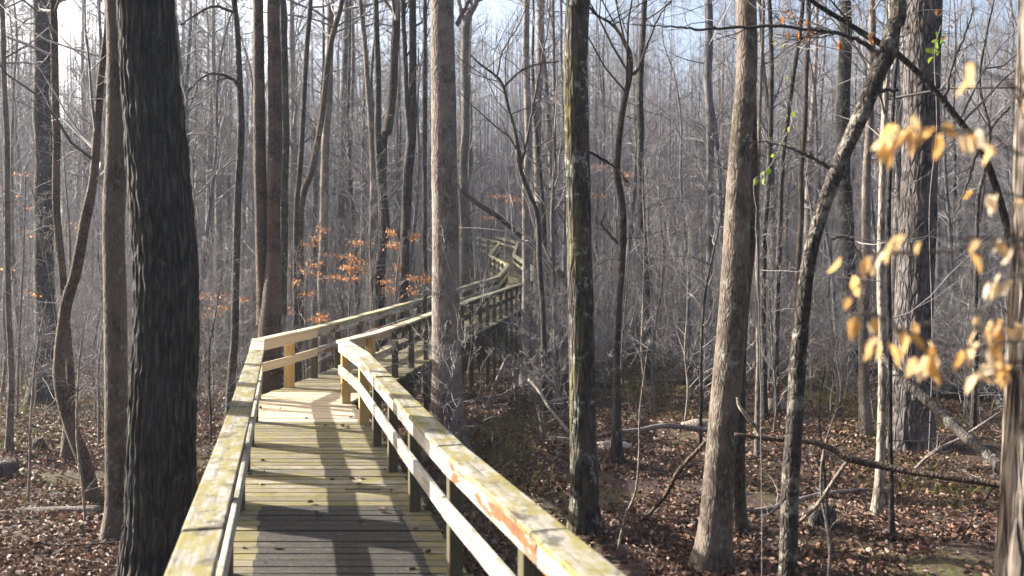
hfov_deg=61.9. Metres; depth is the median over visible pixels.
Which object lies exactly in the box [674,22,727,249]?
forest tree
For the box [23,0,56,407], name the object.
grey tree
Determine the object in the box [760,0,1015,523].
pale tree
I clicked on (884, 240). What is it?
sapling
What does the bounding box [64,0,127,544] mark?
lichen tree
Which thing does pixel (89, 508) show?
fallen log
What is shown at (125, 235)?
forest tree
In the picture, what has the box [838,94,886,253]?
forest tree
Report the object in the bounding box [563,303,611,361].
sapling
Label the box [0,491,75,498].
fallen log
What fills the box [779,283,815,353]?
sapling
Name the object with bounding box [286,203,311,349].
sapling
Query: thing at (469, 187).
forest tree
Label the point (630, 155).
forest tree
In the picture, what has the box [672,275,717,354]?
sapling
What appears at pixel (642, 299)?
sapling
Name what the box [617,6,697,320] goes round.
forest tree
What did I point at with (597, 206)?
forest tree
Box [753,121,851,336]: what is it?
sapling
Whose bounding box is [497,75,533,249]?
forest tree
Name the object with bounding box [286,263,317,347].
sapling
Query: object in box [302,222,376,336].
young beech
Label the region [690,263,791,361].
sapling
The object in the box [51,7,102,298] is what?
forest tree
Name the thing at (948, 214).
forest tree
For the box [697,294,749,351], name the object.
sapling
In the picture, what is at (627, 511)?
shoot
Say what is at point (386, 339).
sapling
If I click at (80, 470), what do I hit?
shoot
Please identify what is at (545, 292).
sapling
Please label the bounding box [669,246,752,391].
sapling
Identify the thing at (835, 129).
forest tree
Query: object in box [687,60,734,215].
forest tree
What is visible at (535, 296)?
sapling
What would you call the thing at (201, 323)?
sapling
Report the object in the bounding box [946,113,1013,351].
sapling
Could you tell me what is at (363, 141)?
forest tree
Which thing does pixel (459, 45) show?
forest tree
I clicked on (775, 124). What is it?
forest tree
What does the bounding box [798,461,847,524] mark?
fallen branch
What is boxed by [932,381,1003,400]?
fallen log
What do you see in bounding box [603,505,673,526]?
fallen stick
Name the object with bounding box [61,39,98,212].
forest tree
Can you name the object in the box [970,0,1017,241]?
forest tree
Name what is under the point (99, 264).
sapling
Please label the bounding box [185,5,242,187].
forest tree
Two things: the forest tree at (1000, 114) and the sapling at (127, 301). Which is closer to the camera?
the sapling at (127, 301)
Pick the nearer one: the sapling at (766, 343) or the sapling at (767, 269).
the sapling at (766, 343)
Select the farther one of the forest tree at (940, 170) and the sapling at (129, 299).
the forest tree at (940, 170)
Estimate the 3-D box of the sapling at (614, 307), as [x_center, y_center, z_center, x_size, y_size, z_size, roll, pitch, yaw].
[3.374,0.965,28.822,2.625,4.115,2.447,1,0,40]
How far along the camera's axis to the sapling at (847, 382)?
21.78 m
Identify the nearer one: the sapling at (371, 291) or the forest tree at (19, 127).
the sapling at (371, 291)
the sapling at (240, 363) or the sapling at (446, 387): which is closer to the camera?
the sapling at (446, 387)
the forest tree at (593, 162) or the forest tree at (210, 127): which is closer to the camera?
the forest tree at (210, 127)
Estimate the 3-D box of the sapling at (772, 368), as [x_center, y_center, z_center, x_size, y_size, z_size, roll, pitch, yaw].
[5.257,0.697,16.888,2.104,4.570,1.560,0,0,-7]
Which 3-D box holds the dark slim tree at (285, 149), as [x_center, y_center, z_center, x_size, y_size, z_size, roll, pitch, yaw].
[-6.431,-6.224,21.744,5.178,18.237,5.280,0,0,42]
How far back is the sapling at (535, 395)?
15.47 m
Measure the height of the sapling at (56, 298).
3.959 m
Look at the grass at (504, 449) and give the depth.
17.11 m
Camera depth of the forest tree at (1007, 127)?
44.65 m
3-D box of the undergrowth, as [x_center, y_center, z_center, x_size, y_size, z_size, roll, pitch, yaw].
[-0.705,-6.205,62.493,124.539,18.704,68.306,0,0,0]
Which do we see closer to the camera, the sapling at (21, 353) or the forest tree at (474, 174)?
the sapling at (21, 353)
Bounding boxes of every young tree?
[827,0,951,437]
[909,0,1017,430]
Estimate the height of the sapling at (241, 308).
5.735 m
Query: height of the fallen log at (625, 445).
0.246 m
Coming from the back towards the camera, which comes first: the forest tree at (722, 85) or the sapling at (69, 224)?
the forest tree at (722, 85)
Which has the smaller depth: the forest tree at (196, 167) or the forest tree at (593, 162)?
the forest tree at (196, 167)
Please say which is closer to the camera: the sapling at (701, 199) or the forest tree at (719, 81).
the sapling at (701, 199)
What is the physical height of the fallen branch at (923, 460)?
0.929 m
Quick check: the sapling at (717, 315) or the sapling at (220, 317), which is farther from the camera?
the sapling at (220, 317)
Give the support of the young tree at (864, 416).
on the ground at (938, 567)
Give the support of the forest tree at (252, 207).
on the ground at (938, 567)
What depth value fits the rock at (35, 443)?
14.78 m
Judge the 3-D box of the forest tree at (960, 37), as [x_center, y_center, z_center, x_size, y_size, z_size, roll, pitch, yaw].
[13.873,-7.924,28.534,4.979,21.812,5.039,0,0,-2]
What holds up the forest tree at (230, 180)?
on the ground at (938, 567)
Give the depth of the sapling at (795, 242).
37.40 m
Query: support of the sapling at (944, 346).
on the ground at (938, 567)
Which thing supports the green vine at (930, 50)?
attached to the shaggy tree at (914, 287)
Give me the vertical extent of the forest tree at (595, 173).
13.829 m
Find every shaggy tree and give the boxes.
[886,0,942,454]
[994,0,1023,575]
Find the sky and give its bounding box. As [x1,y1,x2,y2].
[0,0,1017,220]
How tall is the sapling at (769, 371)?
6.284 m
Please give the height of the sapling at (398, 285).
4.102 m
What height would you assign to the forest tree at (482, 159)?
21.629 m
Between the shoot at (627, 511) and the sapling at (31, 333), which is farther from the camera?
the sapling at (31, 333)
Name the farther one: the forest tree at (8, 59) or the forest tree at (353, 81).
the forest tree at (8, 59)
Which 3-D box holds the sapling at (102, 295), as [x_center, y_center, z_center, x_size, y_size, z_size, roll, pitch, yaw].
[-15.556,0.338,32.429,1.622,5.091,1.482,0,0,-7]
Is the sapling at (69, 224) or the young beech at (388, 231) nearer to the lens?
the sapling at (69, 224)
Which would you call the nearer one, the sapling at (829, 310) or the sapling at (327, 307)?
the sapling at (829, 310)
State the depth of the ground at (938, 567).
12.67 m
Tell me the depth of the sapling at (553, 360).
20.23 m
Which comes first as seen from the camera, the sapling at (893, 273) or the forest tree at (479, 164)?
the sapling at (893, 273)
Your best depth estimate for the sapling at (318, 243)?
41.40 m
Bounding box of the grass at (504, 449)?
[0,333,1004,511]
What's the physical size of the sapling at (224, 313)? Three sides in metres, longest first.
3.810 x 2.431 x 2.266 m
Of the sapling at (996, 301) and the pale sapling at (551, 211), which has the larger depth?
the sapling at (996, 301)
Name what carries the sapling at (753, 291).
on the ground at (938, 567)
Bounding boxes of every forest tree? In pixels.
[0,0,30,166]
[0,0,64,335]
[0,0,76,376]
[0,0,86,318]
[0,1,96,276]
[0,5,32,160]
[0,16,63,300]
[0,19,31,184]
[0,20,28,225]
[0,25,33,298]
[0,39,34,231]
[0,70,32,262]
[2,59,33,184]
[6,1,32,173]
[8,0,33,272]
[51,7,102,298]
[58,0,105,305]
[59,0,105,348]
[59,0,127,198]
[60,37,186,268]
[61,5,127,195]
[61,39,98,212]
[63,72,128,243]
[64,35,126,216]
[65,49,101,294]
[77,34,102,165]
[85,82,189,325]
[125,0,208,226]
[175,0,250,212]
[175,0,267,369]
[177,0,221,192]
[177,1,216,140]
[178,0,225,153]
[178,0,233,247]
[178,0,252,242]
[179,0,206,167]
[180,40,247,221]
[181,0,267,345]
[182,54,205,259]
[183,0,252,351]
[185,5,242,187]
[186,3,226,169]
[190,44,267,320]
[193,0,253,318]
[202,0,250,261]
[202,8,252,293]
[204,0,300,254]
[205,13,250,238]
[207,0,350,268]
[208,15,249,286]
[213,0,346,356]
[219,77,267,281]
[228,48,267,200]
[231,24,266,265]
[240,0,358,381]
[240,0,406,381]
[246,0,362,324]
[248,1,313,280]
[266,0,422,373]
[266,34,318,184]
[289,14,339,253]
[295,0,417,333]
[300,61,339,256]
[302,8,370,302]
[302,53,333,246]
[307,0,402,337]
[307,0,408,331]
[307,31,358,239]
[307,113,356,266]
[318,58,390,330]
[319,31,392,234]
[329,1,430,259]
[331,1,457,272]
[331,30,361,164]
[333,0,361,354]
[335,1,384,279]
[352,0,421,347]
[353,2,458,295]
[355,0,420,329]
[364,0,463,316]
[366,0,430,299]
[375,0,431,339]
[378,0,422,345]
[378,0,429,396]
[381,1,497,255]
[382,2,458,290]
[387,66,429,212]
[389,5,485,241]
[397,27,480,287]
[427,36,485,226]
[428,0,504,293]
[454,0,495,291]
[454,0,508,274]
[456,24,496,178]
[457,0,481,359]
[457,0,602,365]
[457,86,488,244]
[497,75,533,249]
[504,0,548,386]
[505,0,605,360]
[509,0,623,348]
[513,71,562,293]
[517,2,604,355]
[519,22,563,194]
[521,36,563,244]
[530,4,564,267]
[533,0,562,364]
[534,84,562,240]
[541,42,634,266]
[542,21,612,205]
[543,65,609,230]
[557,5,630,300]
[559,0,651,294]
[588,0,722,357]
[588,19,615,226]
[589,0,650,254]
[589,53,617,254]
[590,24,635,291]
[595,45,677,211]
[597,82,632,264]
[605,3,691,293]
[605,3,705,282]
[605,30,672,218]
[609,7,650,263]
[609,17,658,290]
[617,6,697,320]
[618,0,733,379]
[621,0,735,360]
[622,13,666,244]
[625,39,689,302]
[629,27,702,299]
[649,63,694,263]
[654,0,786,266]
[662,40,726,302]
[668,53,719,287]
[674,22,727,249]
[676,64,724,280]
[681,55,763,270]
[687,1,804,253]
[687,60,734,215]
[691,35,766,222]
[692,0,736,299]
[692,1,820,370]
[697,0,841,379]
[698,13,733,178]
[703,0,734,374]
[714,0,796,251]
[728,42,784,222]
[735,30,804,213]
[756,0,826,279]
[756,12,826,304]
[758,0,867,355]
[760,0,868,416]
[760,28,814,282]
[762,62,799,194]
[762,78,796,211]
[772,0,843,324]
[774,0,851,337]
[774,56,824,256]
[774,59,829,234]
[774,84,828,259]
[776,25,827,250]
[778,0,860,311]
[790,75,861,324]
[791,46,860,297]
[793,18,834,214]
[808,0,894,226]
[809,35,873,216]
[810,1,903,363]
[813,8,872,280]
[814,33,859,276]
[825,8,895,265]
[828,1,899,306]
[834,0,976,157]
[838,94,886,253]
[850,8,888,279]
[850,102,874,221]
[854,1,989,242]
[855,0,900,276]
[855,0,965,342]
[871,0,975,207]
[872,34,953,198]
[890,0,1012,368]
[935,0,986,328]
[936,4,1016,291]
[937,0,1007,342]
[941,0,1010,300]
[941,37,969,233]
[941,38,989,316]
[941,55,996,292]
[941,56,994,306]
[941,86,969,313]
[942,0,1009,255]
[947,0,1014,282]
[951,0,1016,171]
[957,11,1017,279]
[957,33,1011,286]
[963,21,1017,223]
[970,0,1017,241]
[972,14,1017,215]
[981,17,1014,213]
[988,32,1016,205]
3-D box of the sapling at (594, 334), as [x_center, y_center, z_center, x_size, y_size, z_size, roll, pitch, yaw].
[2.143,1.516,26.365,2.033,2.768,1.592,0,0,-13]
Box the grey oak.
[421,0,474,463]
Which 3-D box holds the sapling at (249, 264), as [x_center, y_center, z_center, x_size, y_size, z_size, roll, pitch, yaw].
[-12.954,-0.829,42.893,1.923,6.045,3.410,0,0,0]
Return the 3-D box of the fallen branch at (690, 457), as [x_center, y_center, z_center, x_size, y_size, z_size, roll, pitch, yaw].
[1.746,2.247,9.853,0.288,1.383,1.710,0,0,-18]
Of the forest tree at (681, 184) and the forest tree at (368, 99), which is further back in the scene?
the forest tree at (681, 184)
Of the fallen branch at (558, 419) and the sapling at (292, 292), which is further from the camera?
the sapling at (292, 292)
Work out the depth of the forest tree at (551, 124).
69.91 m
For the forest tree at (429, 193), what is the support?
on the ground at (938, 567)
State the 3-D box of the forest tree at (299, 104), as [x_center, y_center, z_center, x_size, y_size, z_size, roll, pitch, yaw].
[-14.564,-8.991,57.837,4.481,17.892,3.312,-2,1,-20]
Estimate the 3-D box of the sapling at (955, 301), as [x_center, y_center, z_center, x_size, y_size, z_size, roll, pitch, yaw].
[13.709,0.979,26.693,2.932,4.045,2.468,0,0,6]
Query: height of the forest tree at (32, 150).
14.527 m
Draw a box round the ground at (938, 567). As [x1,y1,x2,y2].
[0,221,1007,575]
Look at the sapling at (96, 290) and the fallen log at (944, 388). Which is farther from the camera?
the sapling at (96, 290)
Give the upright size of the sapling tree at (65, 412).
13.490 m
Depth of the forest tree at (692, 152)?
56.71 m
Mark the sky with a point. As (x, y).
(506, 3)
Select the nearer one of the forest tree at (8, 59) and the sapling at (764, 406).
the sapling at (764, 406)
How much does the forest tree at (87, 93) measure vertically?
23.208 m
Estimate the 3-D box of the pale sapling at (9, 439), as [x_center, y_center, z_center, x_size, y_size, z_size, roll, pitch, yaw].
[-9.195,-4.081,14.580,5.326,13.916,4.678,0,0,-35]
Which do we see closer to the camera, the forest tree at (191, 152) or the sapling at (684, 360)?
the sapling at (684, 360)
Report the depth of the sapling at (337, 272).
24.46 m
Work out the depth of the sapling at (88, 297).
36.93 m
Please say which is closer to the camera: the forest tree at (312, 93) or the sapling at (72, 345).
the sapling at (72, 345)
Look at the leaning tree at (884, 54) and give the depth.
7.54 m
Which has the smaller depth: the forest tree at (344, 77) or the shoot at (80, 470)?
the shoot at (80, 470)
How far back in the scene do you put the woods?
76.03 m
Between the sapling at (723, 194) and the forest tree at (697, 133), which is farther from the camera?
the forest tree at (697, 133)
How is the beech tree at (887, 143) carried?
on the ground at (938, 567)
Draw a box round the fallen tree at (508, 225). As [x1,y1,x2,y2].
[460,189,595,327]
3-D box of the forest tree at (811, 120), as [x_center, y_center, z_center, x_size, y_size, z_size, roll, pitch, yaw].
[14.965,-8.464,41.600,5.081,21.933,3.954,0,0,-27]
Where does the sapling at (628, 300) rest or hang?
on the ground at (938, 567)
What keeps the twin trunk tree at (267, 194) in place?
on the ground at (938, 567)
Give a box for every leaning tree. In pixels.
[611,0,952,575]
[808,0,1016,257]
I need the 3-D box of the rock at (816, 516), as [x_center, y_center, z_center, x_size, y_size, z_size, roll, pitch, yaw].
[3.671,2.753,10.127,0.468,0.366,0.485,0,0,0]
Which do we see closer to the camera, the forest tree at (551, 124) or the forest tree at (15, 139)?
the forest tree at (15, 139)
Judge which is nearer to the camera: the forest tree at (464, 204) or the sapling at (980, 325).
the forest tree at (464, 204)
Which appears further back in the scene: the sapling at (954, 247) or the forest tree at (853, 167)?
the forest tree at (853, 167)
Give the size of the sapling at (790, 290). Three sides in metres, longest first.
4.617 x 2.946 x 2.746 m
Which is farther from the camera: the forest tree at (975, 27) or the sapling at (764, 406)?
the forest tree at (975, 27)
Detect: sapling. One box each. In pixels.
[0,0,97,452]
[0,143,34,399]
[0,162,128,423]
[0,190,32,373]
[0,227,32,323]
[0,227,33,384]
[0,265,76,409]
[0,272,34,350]
[0,277,80,389]
[0,304,57,366]
[0,321,19,397]
[1,178,33,369]
[2,100,103,450]
[2,217,65,335]
[2,228,34,377]
[12,240,33,372]
[12,264,81,332]
[20,301,98,379]
[28,297,104,430]
[35,193,132,444]
[35,284,132,431]
[55,265,96,338]
[60,182,132,339]
[61,178,131,395]
[66,212,100,355]
[73,209,131,311]
[73,268,100,340]
[73,314,128,404]
[75,276,102,353]
[79,237,103,362]
[85,280,132,342]
[95,297,230,402]
[98,258,132,372]
[99,290,214,379]
[100,261,132,347]
[125,231,132,360]
[127,310,227,391]
[130,215,238,365]
[177,0,267,423]
[196,213,230,377]
[197,236,230,364]
[197,257,231,407]
[197,273,281,405]
[198,232,255,440]
[199,226,230,375]
[199,233,305,383]
[203,274,251,361]
[205,287,230,347]
[210,270,250,351]
[210,285,240,350]
[213,209,240,321]
[214,192,257,369]
[228,295,257,351]
[230,217,256,328]
[240,288,326,386]
[281,241,331,378]
[283,295,309,352]
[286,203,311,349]
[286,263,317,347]
[286,287,310,341]
[287,254,331,360]
[287,289,332,371]
[300,140,375,340]
[304,219,334,309]
[305,285,345,341]
[307,221,366,360]
[308,268,369,355]
[313,192,377,348]
[339,194,416,344]
[342,163,427,345]
[361,257,394,340]
[372,225,514,444]
[386,270,421,319]
[391,214,431,328]
[414,0,626,404]
[417,229,431,289]
[458,218,487,293]
[473,246,568,405]
[474,255,498,288]
[484,288,569,440]
[484,354,519,409]
[498,255,568,390]
[502,0,697,465]
[508,239,565,363]
[516,220,602,398]
[518,241,566,365]
[519,259,609,409]
[521,254,610,377]
[552,268,634,385]
[560,223,600,315]
[560,314,610,357]
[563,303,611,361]
[590,174,655,396]
[592,225,627,357]
[592,228,614,352]
[592,262,613,351]
[593,256,657,358]
[594,302,614,374]
[595,115,795,445]
[595,253,639,331]
[598,134,682,387]
[604,0,993,541]
[607,270,640,330]
[621,161,697,404]
[626,194,746,421]
[626,244,682,372]
[629,249,715,393]
[633,242,650,335]
[648,218,682,343]
[650,0,809,420]
[651,231,684,356]
[652,236,691,325]
[652,293,694,377]
[657,269,698,353]
[667,191,713,335]
[667,261,718,377]
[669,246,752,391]
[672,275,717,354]
[677,167,718,326]
[684,250,755,371]
[687,196,717,295]
[689,185,718,323]
[690,251,788,367]
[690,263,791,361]
[692,109,791,327]
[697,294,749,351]
[698,171,794,413]
[702,218,773,343]
[707,218,846,398]
[746,312,787,392]
[747,212,830,431]
[747,287,790,372]
[748,179,800,391]
[751,212,787,353]
[752,241,823,372]
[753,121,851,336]
[754,0,823,458]
[755,285,793,347]
[767,232,873,399]
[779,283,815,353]
[781,249,841,345]
[782,183,826,325]
[804,202,861,378]
[808,293,877,398]
[808,311,857,404]
[809,255,871,364]
[809,275,877,412]
[810,204,876,372]
[818,250,872,350]
[819,257,854,381]
[826,222,894,369]
[827,183,870,308]
[832,294,892,422]
[855,167,896,332]
[858,173,896,323]
[858,212,885,350]
[876,279,981,371]
[886,250,896,332]
[893,281,971,381]
[932,271,1001,422]
[933,207,1004,417]
[933,234,968,399]
[933,256,972,364]
[933,256,986,377]
[933,266,990,382]
[933,271,1005,404]
[934,271,971,332]
[935,219,967,335]
[936,190,972,360]
[936,291,1004,426]
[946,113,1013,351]
[946,309,983,370]
[953,243,1009,362]
[955,244,988,331]
[964,267,1006,343]
[965,263,1009,354]
[965,307,989,342]
[969,190,1010,322]
[972,262,1005,338]
[977,196,1011,406]
[978,238,1008,354]
[983,221,1008,356]
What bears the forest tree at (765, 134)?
on the ground at (938, 567)
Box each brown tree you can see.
[0,0,74,463]
[709,0,769,538]
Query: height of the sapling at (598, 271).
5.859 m
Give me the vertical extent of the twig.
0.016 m
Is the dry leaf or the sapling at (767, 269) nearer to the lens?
the dry leaf
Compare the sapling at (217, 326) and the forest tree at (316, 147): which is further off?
the sapling at (217, 326)
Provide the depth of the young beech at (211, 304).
20.98 m
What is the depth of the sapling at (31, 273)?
37.26 m
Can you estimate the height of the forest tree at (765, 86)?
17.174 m
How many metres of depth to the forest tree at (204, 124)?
51.08 m
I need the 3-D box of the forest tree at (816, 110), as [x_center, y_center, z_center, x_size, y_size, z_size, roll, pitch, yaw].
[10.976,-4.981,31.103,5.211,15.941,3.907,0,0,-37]
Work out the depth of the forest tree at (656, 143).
50.42 m
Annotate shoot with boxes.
[18,299,61,504]
[38,316,101,521]
[616,341,673,550]
[805,410,849,575]
[814,367,840,559]
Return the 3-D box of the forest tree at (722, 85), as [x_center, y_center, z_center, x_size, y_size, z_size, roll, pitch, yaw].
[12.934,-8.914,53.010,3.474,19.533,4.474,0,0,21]
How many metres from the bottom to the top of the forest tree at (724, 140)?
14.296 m
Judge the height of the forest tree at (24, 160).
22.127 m
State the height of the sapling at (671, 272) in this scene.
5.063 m
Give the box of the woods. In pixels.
[0,0,1017,274]
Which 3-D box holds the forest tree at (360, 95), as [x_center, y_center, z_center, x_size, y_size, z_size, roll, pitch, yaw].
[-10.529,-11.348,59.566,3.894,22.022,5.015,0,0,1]
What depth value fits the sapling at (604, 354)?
26.96 m
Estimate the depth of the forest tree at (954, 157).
37.44 m
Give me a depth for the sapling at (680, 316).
34.58 m
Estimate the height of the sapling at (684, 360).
4.907 m
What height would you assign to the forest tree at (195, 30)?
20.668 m
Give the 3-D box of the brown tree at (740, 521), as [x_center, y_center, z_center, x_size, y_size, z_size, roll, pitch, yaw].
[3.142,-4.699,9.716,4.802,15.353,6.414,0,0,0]
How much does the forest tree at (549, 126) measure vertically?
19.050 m
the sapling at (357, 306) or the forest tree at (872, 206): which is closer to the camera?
the sapling at (357, 306)
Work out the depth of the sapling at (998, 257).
34.09 m
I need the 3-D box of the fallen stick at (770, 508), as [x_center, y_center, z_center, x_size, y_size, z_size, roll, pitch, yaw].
[3.221,2.743,10.767,0.839,0.240,0.140,0,0,17]
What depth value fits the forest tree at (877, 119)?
38.53 m
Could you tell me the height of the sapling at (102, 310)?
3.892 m
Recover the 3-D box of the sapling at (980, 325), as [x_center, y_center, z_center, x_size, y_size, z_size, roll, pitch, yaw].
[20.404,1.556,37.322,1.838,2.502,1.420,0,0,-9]
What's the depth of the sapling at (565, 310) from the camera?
26.37 m
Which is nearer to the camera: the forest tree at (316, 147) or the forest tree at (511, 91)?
the forest tree at (316, 147)
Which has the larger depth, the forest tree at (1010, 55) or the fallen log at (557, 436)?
the forest tree at (1010, 55)
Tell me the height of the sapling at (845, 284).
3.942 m
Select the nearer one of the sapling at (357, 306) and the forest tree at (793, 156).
the sapling at (357, 306)
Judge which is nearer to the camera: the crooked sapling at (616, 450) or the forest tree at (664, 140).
the crooked sapling at (616, 450)
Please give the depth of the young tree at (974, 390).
16.87 m
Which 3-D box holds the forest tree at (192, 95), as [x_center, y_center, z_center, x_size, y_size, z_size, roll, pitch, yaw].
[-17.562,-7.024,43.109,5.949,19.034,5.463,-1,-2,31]
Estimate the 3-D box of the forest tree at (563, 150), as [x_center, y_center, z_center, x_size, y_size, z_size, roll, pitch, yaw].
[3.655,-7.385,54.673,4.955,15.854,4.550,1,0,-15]
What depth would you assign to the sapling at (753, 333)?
19.55 m
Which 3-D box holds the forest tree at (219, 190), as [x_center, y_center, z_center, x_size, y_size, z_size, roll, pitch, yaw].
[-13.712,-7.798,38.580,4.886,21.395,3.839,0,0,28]
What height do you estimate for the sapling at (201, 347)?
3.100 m
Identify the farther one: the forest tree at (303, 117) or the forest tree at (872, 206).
the forest tree at (872, 206)
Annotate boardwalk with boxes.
[164,236,625,575]
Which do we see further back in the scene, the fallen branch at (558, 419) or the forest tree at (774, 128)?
the forest tree at (774, 128)
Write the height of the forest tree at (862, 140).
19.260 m
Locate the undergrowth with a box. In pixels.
[0,73,1011,369]
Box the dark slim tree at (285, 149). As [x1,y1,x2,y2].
[280,0,289,388]
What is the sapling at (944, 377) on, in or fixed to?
on the ground at (938, 567)
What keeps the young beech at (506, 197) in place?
on the ground at (938, 567)
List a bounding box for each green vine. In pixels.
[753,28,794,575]
[915,23,944,452]
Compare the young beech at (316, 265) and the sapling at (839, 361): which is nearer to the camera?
the sapling at (839, 361)
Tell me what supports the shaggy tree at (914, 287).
on the ground at (938, 567)
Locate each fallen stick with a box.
[38,528,119,546]
[72,554,114,565]
[523,438,609,443]
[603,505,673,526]
[671,484,750,501]
[747,496,801,511]
[749,504,779,524]
[902,461,971,485]
[916,544,946,561]
[925,461,992,470]
[944,507,997,514]
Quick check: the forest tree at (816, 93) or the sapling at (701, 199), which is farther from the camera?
the forest tree at (816, 93)
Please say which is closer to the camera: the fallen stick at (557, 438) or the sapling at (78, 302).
the fallen stick at (557, 438)
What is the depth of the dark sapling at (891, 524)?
9.71 m
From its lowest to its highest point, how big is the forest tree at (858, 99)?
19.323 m
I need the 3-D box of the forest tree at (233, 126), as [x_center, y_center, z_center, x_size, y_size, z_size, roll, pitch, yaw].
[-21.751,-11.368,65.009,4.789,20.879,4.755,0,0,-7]
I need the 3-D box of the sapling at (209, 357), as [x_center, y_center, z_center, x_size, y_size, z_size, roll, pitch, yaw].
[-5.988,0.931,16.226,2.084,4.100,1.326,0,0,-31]
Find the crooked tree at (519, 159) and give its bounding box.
[399,0,597,413]
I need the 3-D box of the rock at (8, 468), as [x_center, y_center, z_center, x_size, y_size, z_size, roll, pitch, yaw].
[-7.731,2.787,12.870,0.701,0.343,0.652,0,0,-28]
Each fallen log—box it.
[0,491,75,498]
[0,505,103,518]
[539,436,569,441]
[596,378,711,388]
[597,441,631,449]
[681,419,708,431]
[768,398,786,411]
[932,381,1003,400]
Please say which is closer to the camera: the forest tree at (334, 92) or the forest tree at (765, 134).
the forest tree at (765, 134)
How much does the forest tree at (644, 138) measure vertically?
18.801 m
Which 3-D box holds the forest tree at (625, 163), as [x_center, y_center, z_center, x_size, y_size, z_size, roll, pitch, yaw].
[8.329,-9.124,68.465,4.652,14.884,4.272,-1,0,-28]
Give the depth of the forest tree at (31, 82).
68.20 m
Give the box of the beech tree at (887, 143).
[827,57,1023,393]
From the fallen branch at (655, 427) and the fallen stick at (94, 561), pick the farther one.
the fallen branch at (655, 427)
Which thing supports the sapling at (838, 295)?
on the ground at (938, 567)
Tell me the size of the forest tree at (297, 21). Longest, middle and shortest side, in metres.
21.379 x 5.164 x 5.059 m
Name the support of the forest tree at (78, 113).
on the ground at (938, 567)
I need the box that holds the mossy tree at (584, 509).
[563,0,630,539]
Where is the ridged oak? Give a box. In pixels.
[113,0,199,575]
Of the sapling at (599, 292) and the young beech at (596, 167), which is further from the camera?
the young beech at (596, 167)
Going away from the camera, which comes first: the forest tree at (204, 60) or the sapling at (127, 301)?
the sapling at (127, 301)
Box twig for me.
[345,488,380,489]
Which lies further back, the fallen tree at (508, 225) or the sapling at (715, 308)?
the fallen tree at (508, 225)
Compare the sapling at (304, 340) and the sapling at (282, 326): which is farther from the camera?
the sapling at (304, 340)
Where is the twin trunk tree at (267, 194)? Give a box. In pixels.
[253,0,282,394]
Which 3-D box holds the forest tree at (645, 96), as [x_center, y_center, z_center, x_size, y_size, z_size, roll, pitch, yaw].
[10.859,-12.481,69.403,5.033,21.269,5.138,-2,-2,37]
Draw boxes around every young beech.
[0,162,75,415]
[199,283,251,401]
[287,188,342,378]
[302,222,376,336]
[376,224,430,304]
[481,183,558,266]
[531,163,644,320]
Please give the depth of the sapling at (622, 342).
22.75 m
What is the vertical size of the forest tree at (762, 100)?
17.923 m
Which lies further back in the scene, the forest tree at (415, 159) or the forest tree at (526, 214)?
the forest tree at (415, 159)
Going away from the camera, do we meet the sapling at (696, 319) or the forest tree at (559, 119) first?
the sapling at (696, 319)
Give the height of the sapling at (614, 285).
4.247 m
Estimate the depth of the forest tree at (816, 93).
68.20 m
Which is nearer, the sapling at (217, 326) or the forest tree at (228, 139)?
the sapling at (217, 326)
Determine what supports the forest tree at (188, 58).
on the ground at (938, 567)
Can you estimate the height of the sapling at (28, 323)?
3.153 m
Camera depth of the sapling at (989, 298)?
29.39 m
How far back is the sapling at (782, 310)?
26.77 m
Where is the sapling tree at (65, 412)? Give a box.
[0,0,236,504]
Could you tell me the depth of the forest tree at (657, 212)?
41.52 m
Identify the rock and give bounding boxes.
[0,460,19,478]
[31,438,47,450]
[805,503,836,530]
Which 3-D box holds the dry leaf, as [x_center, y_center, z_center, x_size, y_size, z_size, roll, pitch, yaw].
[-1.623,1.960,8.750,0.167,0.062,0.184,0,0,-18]
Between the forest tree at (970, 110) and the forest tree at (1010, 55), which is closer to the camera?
the forest tree at (1010, 55)
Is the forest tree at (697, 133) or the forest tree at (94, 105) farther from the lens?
the forest tree at (697, 133)
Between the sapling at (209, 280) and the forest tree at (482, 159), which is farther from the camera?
the forest tree at (482, 159)
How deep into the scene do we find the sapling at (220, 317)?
36.20 m
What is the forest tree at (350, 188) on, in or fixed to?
on the ground at (938, 567)
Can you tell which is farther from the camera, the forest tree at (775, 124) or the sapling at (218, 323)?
the forest tree at (775, 124)
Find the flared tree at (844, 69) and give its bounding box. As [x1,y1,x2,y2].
[817,0,871,373]
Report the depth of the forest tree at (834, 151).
51.43 m
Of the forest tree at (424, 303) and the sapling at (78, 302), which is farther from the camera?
the sapling at (78, 302)
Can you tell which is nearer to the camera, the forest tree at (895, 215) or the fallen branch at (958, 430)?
the fallen branch at (958, 430)
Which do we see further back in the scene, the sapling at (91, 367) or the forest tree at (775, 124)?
the forest tree at (775, 124)
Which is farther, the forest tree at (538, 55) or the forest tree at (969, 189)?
the forest tree at (969, 189)
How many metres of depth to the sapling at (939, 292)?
41.82 m
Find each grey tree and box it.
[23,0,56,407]
[688,0,757,574]
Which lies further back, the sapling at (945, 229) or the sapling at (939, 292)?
the sapling at (939, 292)
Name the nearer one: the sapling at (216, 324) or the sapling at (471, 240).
the sapling at (216, 324)
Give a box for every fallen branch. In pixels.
[528,379,569,433]
[597,421,707,438]
[640,438,706,520]
[680,465,888,519]
[734,402,999,487]
[736,397,759,436]
[736,549,774,565]
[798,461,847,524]
[879,350,1000,510]
[914,406,1002,468]
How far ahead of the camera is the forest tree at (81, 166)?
52.84 m
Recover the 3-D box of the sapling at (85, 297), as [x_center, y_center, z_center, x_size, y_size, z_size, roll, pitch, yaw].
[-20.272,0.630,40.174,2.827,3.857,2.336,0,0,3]
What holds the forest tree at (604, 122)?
on the ground at (938, 567)
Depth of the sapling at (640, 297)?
41.34 m

